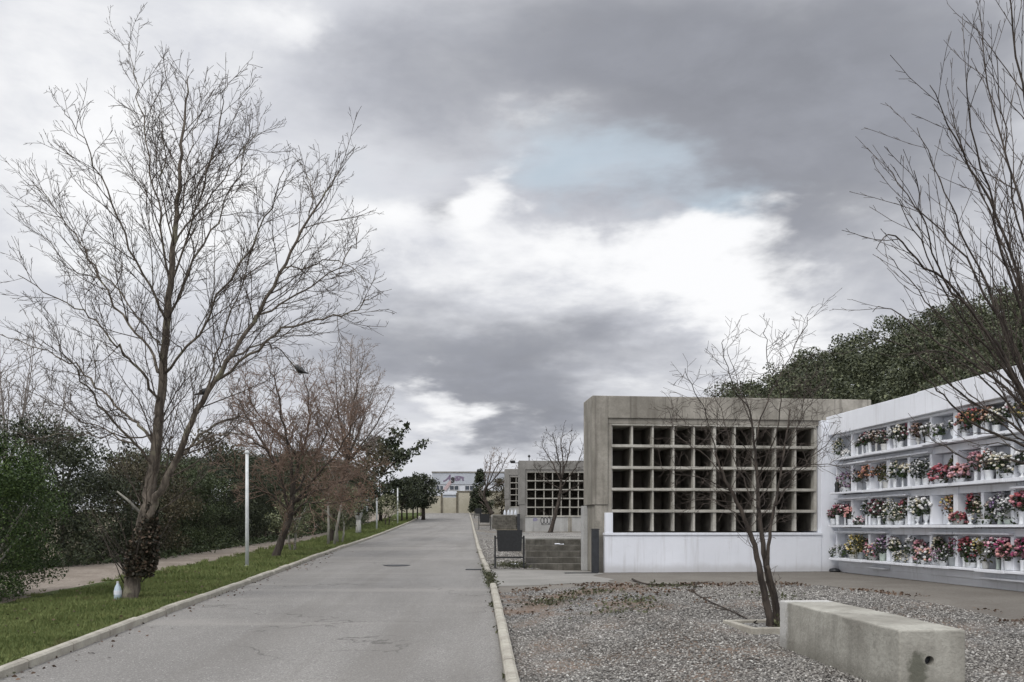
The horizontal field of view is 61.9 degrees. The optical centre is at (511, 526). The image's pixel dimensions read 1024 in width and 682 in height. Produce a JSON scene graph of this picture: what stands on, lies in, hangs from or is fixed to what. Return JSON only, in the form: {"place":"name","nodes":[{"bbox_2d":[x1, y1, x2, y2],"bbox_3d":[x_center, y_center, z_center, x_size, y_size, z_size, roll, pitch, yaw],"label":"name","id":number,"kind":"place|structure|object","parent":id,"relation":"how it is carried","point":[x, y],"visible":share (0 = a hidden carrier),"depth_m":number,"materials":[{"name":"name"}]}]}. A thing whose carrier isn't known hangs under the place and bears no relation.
{"place":"outdoors","nodes":[
{"label":"outdoors","id":0,"kind":"place"},
{"bbox_2d":[0,512,395,602],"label":"dirt track","id":1,"kind":"structure","parent":0,"point":[80,574],"depth_m":21.50,"materials":[{"name":"beige soil"}]},
{"bbox_2d":[0,513,421,665],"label":"lawn","id":2,"kind":"structure","parent":0,"point":[105,582],"depth_m":14.91,"materials":[{"name":"plant"}]},
{"bbox_2d":[0,513,504,681],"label":"road","id":3,"kind":"structure","parent":0,"point":[360,613],"depth_m":11.56,"materials":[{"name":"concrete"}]},
{"bbox_2d":[2,512,516,586],"bbox_3d":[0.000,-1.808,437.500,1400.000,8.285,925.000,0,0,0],"label":"ground","id":4,"kind":"structure","parent":0,"point":[163,540],"depth_m":55.81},
{"bbox_2d":[0,304,60,510],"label":"bare tree","id":5,"kind":"object","parent":4,"relation":"on","point":[2,394],"visible":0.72,"depth_m":39.83,"materials":[{"name":"plant"}]},
{"bbox_2d":[0,429,74,601],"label":"evergreen bush","id":6,"kind":"object","parent":4,"relation":"on","point":[27,472],"visible":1,"depth_m":14.51,"materials":[{"name":"green plant"}]},
{"bbox_2d":[5,361,90,530],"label":"bare tree","id":7,"kind":"object","parent":4,"relation":"on","point":[64,405],"visible":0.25,"depth_m":45.91,"materials":[{"name":"plant"}]},
{"bbox_2d":[0,411,125,566],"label":"evergreen tree","id":8,"kind":"object","parent":4,"relation":"on","point":[63,455],"visible":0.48,"depth_m":23.07,"materials":[{"name":"green plant"}]},
{"bbox_2d":[27,465,166,559],"bbox_3d":[-12.144,-0.392,25.154,3.657,2.881,3.781,0,0,39],"label":"evergreen tree","id":9,"kind":"object","parent":4,"relation":"on","point":[98,496],"visible":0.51,"depth_m":24.84,"materials":[{"name":"green plant"}]},
{"bbox_2d":[99,438,136,535],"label":"background tree","id":10,"kind":"object","parent":4,"relation":"on","point":[110,455],"visible":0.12,"depth_m":32.57,"materials":[{"name":"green plant"}]},
{"bbox_2d":[67,447,206,554],"bbox_3d":[-12.109,-0.782,27.584,4.500,3.565,3.655,0,0,-37],"label":"evergreen tree","id":11,"kind":"object","parent":4,"relation":"on","point":[175,504],"visible":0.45,"depth_m":27.25,"materials":[{"name":"green plant"}]},
{"bbox_2d":[96,448,211,549],"bbox_3d":[-12.701,-0.930,29.937,4.068,3.737,4.383,0,0,0],"label":"evergreen tree","id":12,"kind":"object","parent":4,"relation":"on","point":[195,534],"visible":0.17,"depth_m":29.95,"materials":[{"name":"green plant"}]},
{"bbox_2d":[0,523,361,571],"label":"rough grass","id":13,"kind":"structure","parent":4,"relation":"on","point":[202,547],"depth_m":29.31,"materials":[{"name":"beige plant"}]},
{"bbox_2d":[0,3,395,599],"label":"bare tree","id":14,"kind":"object","parent":4,"relation":"on","point":[142,549],"visible":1,"depth_m":14.38,"materials":[{"name":"grey plant"}]},
{"bbox_2d":[157,456,240,546],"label":"evergreen tree","id":15,"kind":"object","parent":4,"relation":"on","point":[218,533],"visible":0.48,"depth_m":32.36,"materials":[{"name":"green plant"}]},
{"bbox_2d":[163,427,244,540],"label":"background tree","id":16,"kind":"object","parent":4,"relation":"on","point":[201,436],"visible":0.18,"depth_m":37.84,"materials":[{"name":"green plant"}]},
{"bbox_2d":[0,516,419,678],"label":"kerb","id":17,"kind":"structure","parent":4,"relation":"on","point":[33,660],"depth_m":11.69,"materials":[{"name":"concrete"}]},
{"bbox_2d":[169,457,258,541],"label":"evergreen tree","id":18,"kind":"object","parent":4,"relation":"on","point":[235,521],"visible":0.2,"depth_m":34.89,"materials":[{"name":"green plant"}]},
{"bbox_2d":[178,444,280,540],"bbox_3d":[-12.515,-1.407,37.693,4.579,4.346,4.445,0,0,-6],"label":"evergreen tree","id":19,"kind":"object","parent":4,"relation":"on","point":[257,516],"visible":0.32,"depth_m":37.30,"materials":[{"name":"green plant"}]},
{"bbox_2d":[196,447,295,538],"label":"evergreen tree","id":20,"kind":"object","parent":4,"relation":"on","point":[266,495],"visible":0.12,"depth_m":40.23,"materials":[{"name":"green plant"}]},
{"bbox_2d":[245,450,248,565],"bbox_3d":[-6.791,-0.400,21.871,0.163,3.088,0.163,0,0,0],"label":"lamp post","id":21,"kind":"object","parent":4,"relation":"on","point":[246,506],"visible":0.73,"depth_m":21.84,"materials":[{"name":"white metal"}]},
{"bbox_2d":[217,460,304,536],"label":"evergreen tree","id":22,"kind":"object","parent":4,"relation":"on","point":[278,531],"visible":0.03,"depth_m":43.42,"materials":[{"name":"green plant"}]},
{"bbox_2d":[262,491,316,550],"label":"olive tree","id":23,"kind":"object","parent":4,"relation":"on","point":[308,517],"visible":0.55,"depth_m":29.06,"materials":[{"name":"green plant"}]},
{"bbox_2d":[263,449,322,533],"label":"evergreen tree","id":24,"kind":"object","parent":4,"relation":"on","point":[294,466],"visible":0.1,"depth_m":46.65,"materials":[{"name":"green plant"}]},
{"bbox_2d":[198,340,395,556],"bbox_3d":[-6.409,-2.262,25.968,5.878,6.656,4.480,0,0,0],"label":"bare tree","id":25,"kind":"object","parent":4,"relation":"on","point":[303,448],"visible":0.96,"depth_m":25.80,"materials":[{"name":"brown plant"}]},
{"bbox_2d":[275,451,345,530],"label":"evergreen tree","id":26,"kind":"object","parent":4,"relation":"on","point":[302,465],"visible":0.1,"depth_m":49.74,"materials":[{"name":"green plant"}]},
{"bbox_2d":[282,443,354,529],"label":"evergreen tree","id":27,"kind":"object","parent":4,"relation":"on","point":[320,493],"visible":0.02,"depth_m":53.56,"materials":[{"name":"green plant"}]},
{"bbox_2d":[296,428,384,544],"bbox_3d":[-6.721,-1.475,32.891,3.604,4.684,3.220,0,0,37],"label":"russet tree","id":28,"kind":"object","parent":4,"relation":"on","point":[339,513],"visible":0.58,"depth_m":32.95,"materials":[{"name":"brown plant"}]},
{"bbox_2d":[309,483,372,542],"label":"olive tree","id":29,"kind":"object","parent":4,"relation":"on","point":[344,520],"visible":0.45,"depth_m":34.71,"materials":[{"name":"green plant"}]},
{"bbox_2d":[296,335,400,540],"bbox_3d":[-7.117,-3.824,36.309,4.704,9.362,4.760,0,0,0],"label":"bare tree","id":30,"kind":"object","parent":4,"relation":"on","point":[351,397],"visible":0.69,"depth_m":36.17,"materials":[{"name":"brown plant"}]},
{"bbox_2d":[323,431,394,515],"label":"background tree","id":31,"kind":"object","parent":4,"relation":"on","point":[382,453],"visible":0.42,"depth_m":51.55,"materials":[{"name":"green plant"}]},
{"bbox_2d":[336,471,381,532],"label":"pollarded tree","id":32,"kind":"object","parent":4,"relation":"on","point":[358,522],"visible":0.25,"depth_m":46.28,"materials":[{"name":"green plant"}]},
{"bbox_2d":[370,494,401,524],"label":"tree","id":33,"kind":"object","parent":4,"relation":"on","point":[383,501],"visible":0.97,"depth_m":59.94,"materials":[{"name":"green plant"}]},
{"bbox_2d":[356,418,431,521],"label":"broadleaf tree","id":34,"kind":"object","parent":4,"relation":"on","point":[400,454],"visible":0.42,"depth_m":69.70,"materials":[{"name":"green plant"}]},
{"bbox_2d":[381,478,421,520],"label":"round tree","id":35,"kind":"object","parent":4,"relation":"on","point":[405,486],"visible":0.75,"depth_m":69.76,"materials":[{"name":"green plant"}]},
{"bbox_2d":[390,475,425,519],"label":"round tree","id":36,"kind":"object","parent":4,"relation":"on","point":[415,481],"visible":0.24,"depth_m":73.83,"materials":[{"name":"green plant"}]},
{"bbox_2d":[401,471,435,518],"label":"round tree","id":37,"kind":"object","parent":4,"relation":"on","point":[427,495],"visible":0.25,"depth_m":76.50,"materials":[{"name":"green plant"}]},
{"bbox_2d":[408,472,443,519],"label":"round tree","id":38,"kind":"object","parent":4,"relation":"on","point":[430,483],"visible":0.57,"depth_m":77.84,"materials":[{"name":"green plant"}]},
{"bbox_2d":[370,491,504,512],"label":"boundary wall","id":39,"kind":"structure","parent":4,"relation":"on","point":[459,503],"depth_m":96.71,"materials":[{"name":"beige concrete"}]},
{"bbox_2d":[432,471,503,495],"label":"white building","id":40,"kind":"structure","parent":4,"relation":"on","point":[453,481],"depth_m":115.88,"materials":[{"name":"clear paint"}]},
{"bbox_2d":[467,468,492,514],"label":"cypress tree","id":41,"kind":"object","parent":4,"relation":"on","point":[475,498],"visible":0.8,"depth_m":90.77,"materials":[{"name":"green plant"}]},
{"bbox_2d":[469,512,519,681],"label":"kerb","id":42,"kind":"structure","parent":4,"relation":"on","point":[509,664],"depth_m":10.85,"materials":[{"name":"concrete"}]},
{"bbox_2d":[489,477,504,514],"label":"dark tree","id":43,"kind":"object","parent":4,"relation":"on","point":[500,496],"visible":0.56,"depth_m":89.45,"materials":[{"name":"green plant"}]},
{"bbox_2d":[478,447,517,514],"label":"bare tree","id":44,"kind":"object","parent":4,"relation":"on","point":[490,510],"visible":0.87,"depth_m":87.80,"materials":[{"name":"brown plant"}]},
{"bbox_2d":[471,513,540,569],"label":"gravel strip","id":45,"kind":"object","parent":4,"relation":"on","point":[484,531],"visible":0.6,"depth_m":50.84,"materials":[{"name":"gravel"}]},
{"bbox_2d":[494,530,524,567],"bbox_3d":[-0.066,0.617,22.000,0.784,1.035,0.400,0,0,-2],"label":"litter bin","id":46,"kind":"object","parent":45,"relation":"on","point":[509,540],"visible":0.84,"depth_m":21.82,"materials":[{"name":"black metal"}]},
{"bbox_2d":[522,538,580,569],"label":"block wall","id":47,"kind":"structure","parent":4,"relation":"on","point":[548,554],"depth_m":22.93,"materials":[{"name":"concrete"}]},
{"bbox_2d":[533,420,583,532],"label":"bare tree","id":48,"kind":"object","parent":4,"relation":"on","point":[559,499],"visible":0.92,"depth_m":47.01,"materials":[{"name":"brown plant"}]},
{"bbox_2d":[504,469,518,514],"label":"niche block","id":49,"kind":"structure","parent":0,"point":[511,488],"depth_m":76.06,"materials":[{"name":"concrete"}]},
{"bbox_2d":[0,0,1023,511],"label":"sky","id":50,"kind":"structure","parent":0,"point":[577,198],"materials":[{"name":"grey"}]},
{"bbox_2d":[519,532,580,555],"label":"terrace","id":51,"kind":"structure","parent":0,"point":[552,535],"depth_m":32.94,"materials":[{"name":"grey concrete"}]},
{"bbox_2d":[491,515,515,529],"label":"wall","id":52,"kind":"structure","parent":51,"relation":"on","point":[503,522],"depth_m":56.40,"materials":[{"name":"concrete"}]},
{"bbox_2d":[518,461,583,531],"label":"niche block","id":53,"kind":"structure","parent":51,"relation":"on","point":[534,493],"depth_m":52.18,"materials":[{"name":"concrete"}]},
{"bbox_2d":[497,569,1023,622],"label":"forecourt","id":54,"kind":"structure","parent":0,"point":[1009,604],"depth_m":16.71,"materials":[{"name":"concrete"}]},
{"bbox_2d":[490,569,613,585],"bbox_3d":[0.806,1.153,19.500,2.790,0.122,4.400,0,0,0],"label":"apron","id":55,"kind":"object","parent":54,"relation":"on","point":[514,577],"visible":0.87,"depth_m":19.04,"materials":[{"name":"concrete"}]},
{"bbox_2d":[591,529,599,572],"bbox_3d":[2.030,0.600,20.830,0.190,1.080,0.140,0,0,-6],"label":"slate post","id":56,"kind":"object","parent":55,"relation":"on","point":[594,550],"visible":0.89,"depth_m":20.77,"materials":[{"name":"grey stone"}]},
{"bbox_2d":[581,395,870,572],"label":"niche block","id":57,"kind":"structure","parent":54,"relation":"on","point":[628,508],"depth_m":21.49,"materials":[{"name":"concrete"}]},
{"bbox_2d":[478,539,1023,681],"bbox_3d":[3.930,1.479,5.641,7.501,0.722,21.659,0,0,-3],"label":"gravel bed","id":58,"kind":"object","parent":54,"relation":"on","point":[582,608],"visible":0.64,"depth_m":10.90,"materials":[{"name":"grey gravel"}]},
{"bbox_2d":[6,552,805,678],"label":"weeds","id":59,"kind":"object","parent":58,"relation":"on","point":[490,578],"visible":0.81,"depth_m":14.10,"materials":[{"name":"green plant"}]},
{"bbox_2d":[5,548,1023,679],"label":"fallen leaves","id":60,"kind":"object","parent":58,"relation":"on","point":[657,592],"depth_m":15.07,"materials":[{"name":"brown plant"}]},
{"bbox_2d":[723,619,779,634],"bbox_3d":[3.194,1.259,10.469,0.920,0.135,0.920,0,0,-7],"label":"tree pit","id":61,"kind":"object","parent":58,"relation":"in","point":[749,626],"visible":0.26,"depth_m":10.28,"materials":[{"name":"concrete"}]},
{"bbox_2d":[780,600,964,681],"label":"concrete bench","id":62,"kind":"object","parent":58,"relation":"on","point":[869,645],"visible":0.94,"depth_m":7.05,"materials":[{"name":"concrete"}]},
{"bbox_2d":[641,288,864,626],"bbox_3d":[3.045,-0.814,10.440,2.878,4.242,2.709,0,0,0],"label":"bare tree","id":63,"kind":"object","parent":54,"relation":"on","point":[770,615],"visible":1,"depth_m":10.47,"materials":[{"name":"brown plant"}]},
{"bbox_2d":[826,366,1023,591],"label":"niche wall","id":64,"kind":"structure","parent":54,"relation":"on","point":[923,407],"depth_m":17.34,"materials":[{"name":"stone"}]},
{"bbox_2d":[836,471,850,494],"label":"flower vase","id":65,"kind":"object","parent":64,"relation":"on","point":[846,487],"visible":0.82,"depth_m":20.82,"materials":[{"name":"white ceramic"}]},
{"bbox_2d":[844,534,862,558],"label":"flower vase","id":66,"kind":"object","parent":64,"relation":"on","point":[850,553],"visible":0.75,"depth_m":20.39,"materials":[{"name":"stone"}]},
{"bbox_2d":[851,535,866,558],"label":"flower vase","id":67,"kind":"object","parent":64,"relation":"on","point":[860,554],"visible":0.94,"depth_m":20.05,"materials":[{"name":"green plant"}]},
{"bbox_2d":[863,543,881,559],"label":"flower vase","id":68,"kind":"object","parent":64,"relation":"on","point":[868,547],"visible":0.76,"depth_m":19.47,"materials":[{"name":"stone"}]},
{"bbox_2d":[870,498,885,524],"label":"flower vase","id":69,"kind":"object","parent":64,"relation":"on","point":[877,504],"visible":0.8,"depth_m":19.20,"materials":[{"name":"white ceramic"}]},
{"bbox_2d":[871,535,886,560],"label":"flower vase","id":70,"kind":"object","parent":64,"relation":"on","point":[882,555],"visible":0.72,"depth_m":19.11,"materials":[{"name":"green ceramic"}]},
{"bbox_2d":[881,498,896,524],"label":"flower vase","id":71,"kind":"object","parent":64,"relation":"on","point":[889,521],"visible":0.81,"depth_m":18.80,"materials":[{"name":"white ceramic"}]},
{"bbox_2d":[889,503,906,524],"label":"flower vase","id":72,"kind":"object","parent":64,"relation":"on","point":[898,516],"visible":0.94,"depth_m":18.40,"materials":[{"name":"white ceramic"}]},
{"bbox_2d":[891,424,906,447],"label":"flower vase","id":73,"kind":"object","parent":64,"relation":"on","point":[897,428],"visible":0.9,"depth_m":18.45,"materials":[{"name":"white ceramic"}]},
{"bbox_2d":[910,495,923,524],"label":"flower vase","id":74,"kind":"object","parent":64,"relation":"on","point":[916,500],"visible":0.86,"depth_m":17.78,"materials":[{"name":"white ceramic"}]},
{"bbox_2d":[910,458,927,485],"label":"flower vase","id":75,"kind":"object","parent":64,"relation":"on","point":[918,481],"visible":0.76,"depth_m":17.75,"materials":[{"name":"white ceramic"}]},
{"bbox_2d":[916,457,931,484],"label":"flower vase","id":76,"kind":"object","parent":64,"relation":"on","point":[925,480],"visible":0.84,"depth_m":17.46,"materials":[{"name":"white ceramic"}]},
{"bbox_2d":[912,546,936,567],"bbox_3d":[8.476,0.628,17.482,0.445,0.459,0.552,0,0,-14],"label":"flower vase","id":77,"kind":"object","parent":64,"relation":"on","point":[924,551],"visible":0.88,"depth_m":17.43,"materials":[{"name":"white ceramic"}]},
{"bbox_2d":[918,497,932,524],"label":"flower vase","id":78,"kind":"object","parent":64,"relation":"on","point":[926,502],"visible":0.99,"depth_m":17.41,"materials":[{"name":"white ceramic"}]},
{"bbox_2d":[927,463,950,483],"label":"flower vase","id":79,"kind":"object","parent":64,"relation":"on","point":[938,468],"visible":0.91,"depth_m":16.99,"materials":[{"name":"pink ceramic"}]},
{"bbox_2d":[929,422,948,440],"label":"flower vase","id":80,"kind":"object","parent":64,"relation":"on","point":[941,432],"visible":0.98,"depth_m":17.03,"materials":[{"name":"white ceramic"}]},
{"bbox_2d":[930,545,952,565],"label":"flower vase","id":81,"kind":"object","parent":64,"relation":"on","point":[943,554],"visible":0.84,"depth_m":16.82,"materials":[{"name":"white ceramic"}]},
{"bbox_2d":[938,495,952,524],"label":"flower vase","id":82,"kind":"object","parent":64,"relation":"on","point":[948,501],"visible":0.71,"depth_m":16.77,"materials":[{"name":"yellow ceramic"}]},
{"bbox_2d":[943,537,956,565],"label":"flower vase","id":83,"kind":"object","parent":64,"relation":"on","point":[951,560],"visible":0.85,"depth_m":16.60,"materials":[{"name":"green plant"}]},
{"bbox_2d":[948,511,968,524],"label":"flower vase","id":84,"kind":"object","parent":64,"relation":"on","point":[962,516],"visible":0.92,"depth_m":16.36,"materials":[{"name":"plant"}]},
{"bbox_2d":[947,462,970,481],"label":"flower vase","id":85,"kind":"object","parent":64,"relation":"on","point":[958,468],"visible":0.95,"depth_m":16.33,"materials":[{"name":"pink ceramic"}]},
{"bbox_2d":[953,409,973,436],"bbox_3d":[8.609,-1.952,16.236,0.380,0.541,0.441,0,0,42],"label":"flower vase","id":86,"kind":"object","parent":64,"relation":"on","point":[960,420],"visible":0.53,"depth_m":16.21,"materials":[{"name":"red ceramic"}]},
{"bbox_2d":[965,493,974,524],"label":"flower vase","id":87,"kind":"object","parent":64,"relation":"on","point":[969,501],"visible":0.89,"depth_m":16.16,"materials":[{"name":"red ceramic"}]},
{"bbox_2d":[963,537,978,567],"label":"flower vase","id":88,"kind":"object","parent":64,"relation":"on","point":[972,564],"visible":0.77,"depth_m":15.99,"materials":[{"name":"white ceramic"}]},
{"bbox_2d":[961,407,982,434],"bbox_3d":[8.634,-1.946,15.917,0.500,0.530,0.386,0,0,-25],"label":"flower vase","id":89,"kind":"object","parent":64,"relation":"on","point":[975,418],"visible":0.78,"depth_m":15.87,"materials":[{"name":"red ceramic"}]},
{"bbox_2d":[966,451,980,480],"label":"flower vase","id":90,"kind":"object","parent":64,"relation":"on","point":[972,454],"visible":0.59,"depth_m":16.04,"materials":[{"name":"pink ceramic"}]},
{"bbox_2d":[968,500,996,528],"bbox_3d":[8.661,-0.208,15.688,0.515,0.538,0.379,0,0,20],"label":"flower vase","id":91,"kind":"object","parent":64,"relation":"on","point":[983,521],"visible":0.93,"depth_m":15.63,"materials":[{"name":"white ceramic"}]},
{"bbox_2d":[975,537,993,568],"bbox_3d":[8.693,0.486,15.647,0.291,0.587,0.398,0,0,-4],"label":"flower vase","id":92,"kind":"object","parent":64,"relation":"on","point":[985,563],"visible":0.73,"depth_m":15.65,"materials":[{"name":"stone"}]},
{"bbox_2d":[980,448,994,479],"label":"flower vase","id":93,"kind":"object","parent":64,"relation":"on","point":[989,474],"visible":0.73,"depth_m":15.48,"materials":[{"name":"white ceramic"}]},
{"bbox_2d":[985,407,1005,431],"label":"flower vase","id":94,"kind":"object","parent":64,"relation":"on","point":[996,426],"visible":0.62,"depth_m":15.32,"materials":[{"name":"white ceramic"}]},
{"bbox_2d":[983,536,1010,569],"bbox_3d":[8.760,0.477,15.342,0.519,0.604,0.467,0,0,31],"label":"flower vase","id":95,"kind":"object","parent":64,"relation":"on","point":[991,545],"visible":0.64,"depth_m":15.34,"materials":[{"name":"green ceramic"}]},
{"bbox_2d":[988,491,1009,523],"bbox_3d":[8.819,-0.332,15.397,0.359,0.602,0.440,0,0,-6],"label":"flower vase","id":96,"kind":"object","parent":64,"relation":"on","point":[992,506],"visible":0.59,"depth_m":15.38,"materials":[{"name":"white ceramic"}]},
{"bbox_2d":[993,497,1020,527],"bbox_3d":[8.802,-0.244,15.067,0.556,0.552,0.449,0,0,-9],"label":"flower vase","id":97,"kind":"object","parent":64,"relation":"on","point":[1006,504],"visible":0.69,"depth_m":15.04,"materials":[{"name":"white ceramic"}]},
{"bbox_2d":[992,453,1023,477],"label":"flower vase","id":98,"kind":"object","parent":64,"relation":"on","point":[1005,474],"visible":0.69,"depth_m":15.02,"materials":[{"name":"white ceramic"}]},
{"bbox_2d":[995,542,1023,569],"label":"flower vase","id":99,"kind":"object","parent":64,"relation":"on","point":[1007,563],"visible":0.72,"depth_m":15.01,"materials":[{"name":"white ceramic"}]},
{"bbox_2d":[1008,490,1023,523],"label":"flower vase","id":100,"kind":"object","parent":64,"relation":"on","point":[1019,504],"visible":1,"depth_m":14.78,"materials":[{"name":"white ceramic"}]},
{"bbox_2d":[1010,537,1023,570],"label":"flower vase","id":101,"kind":"object","parent":64,"relation":"on","point":[1016,546],"visible":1,"depth_m":14.79,"materials":[{"name":"white ceramic"}]},
{"bbox_2d":[1012,449,1023,476],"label":"flower vase","id":102,"kind":"object","parent":64,"relation":"on","point":[1016,454],"visible":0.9,"depth_m":14.80,"materials":[{"name":"white ceramic"}]},
{"bbox_2d":[829,0,1023,465],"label":"bare tree","id":103,"kind":"object","parent":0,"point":[1018,388],"visible":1,"depth_m":7.82,"materials":[{"name":"brown plant"}]},
{"bbox_2d":[843,337,1023,527],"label":"hill","id":104,"kind":"structure","parent":0,"point":[931,371],"depth_m":59.95,"materials":[{"name":"green plant"}]},
{"bbox_2d":[703,274,1023,404],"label":"wood","id":105,"kind":"object","parent":104,"relation":"on","point":[868,369],"visible":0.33,"depth_m":56.39,"materials":[{"name":"green plant"}]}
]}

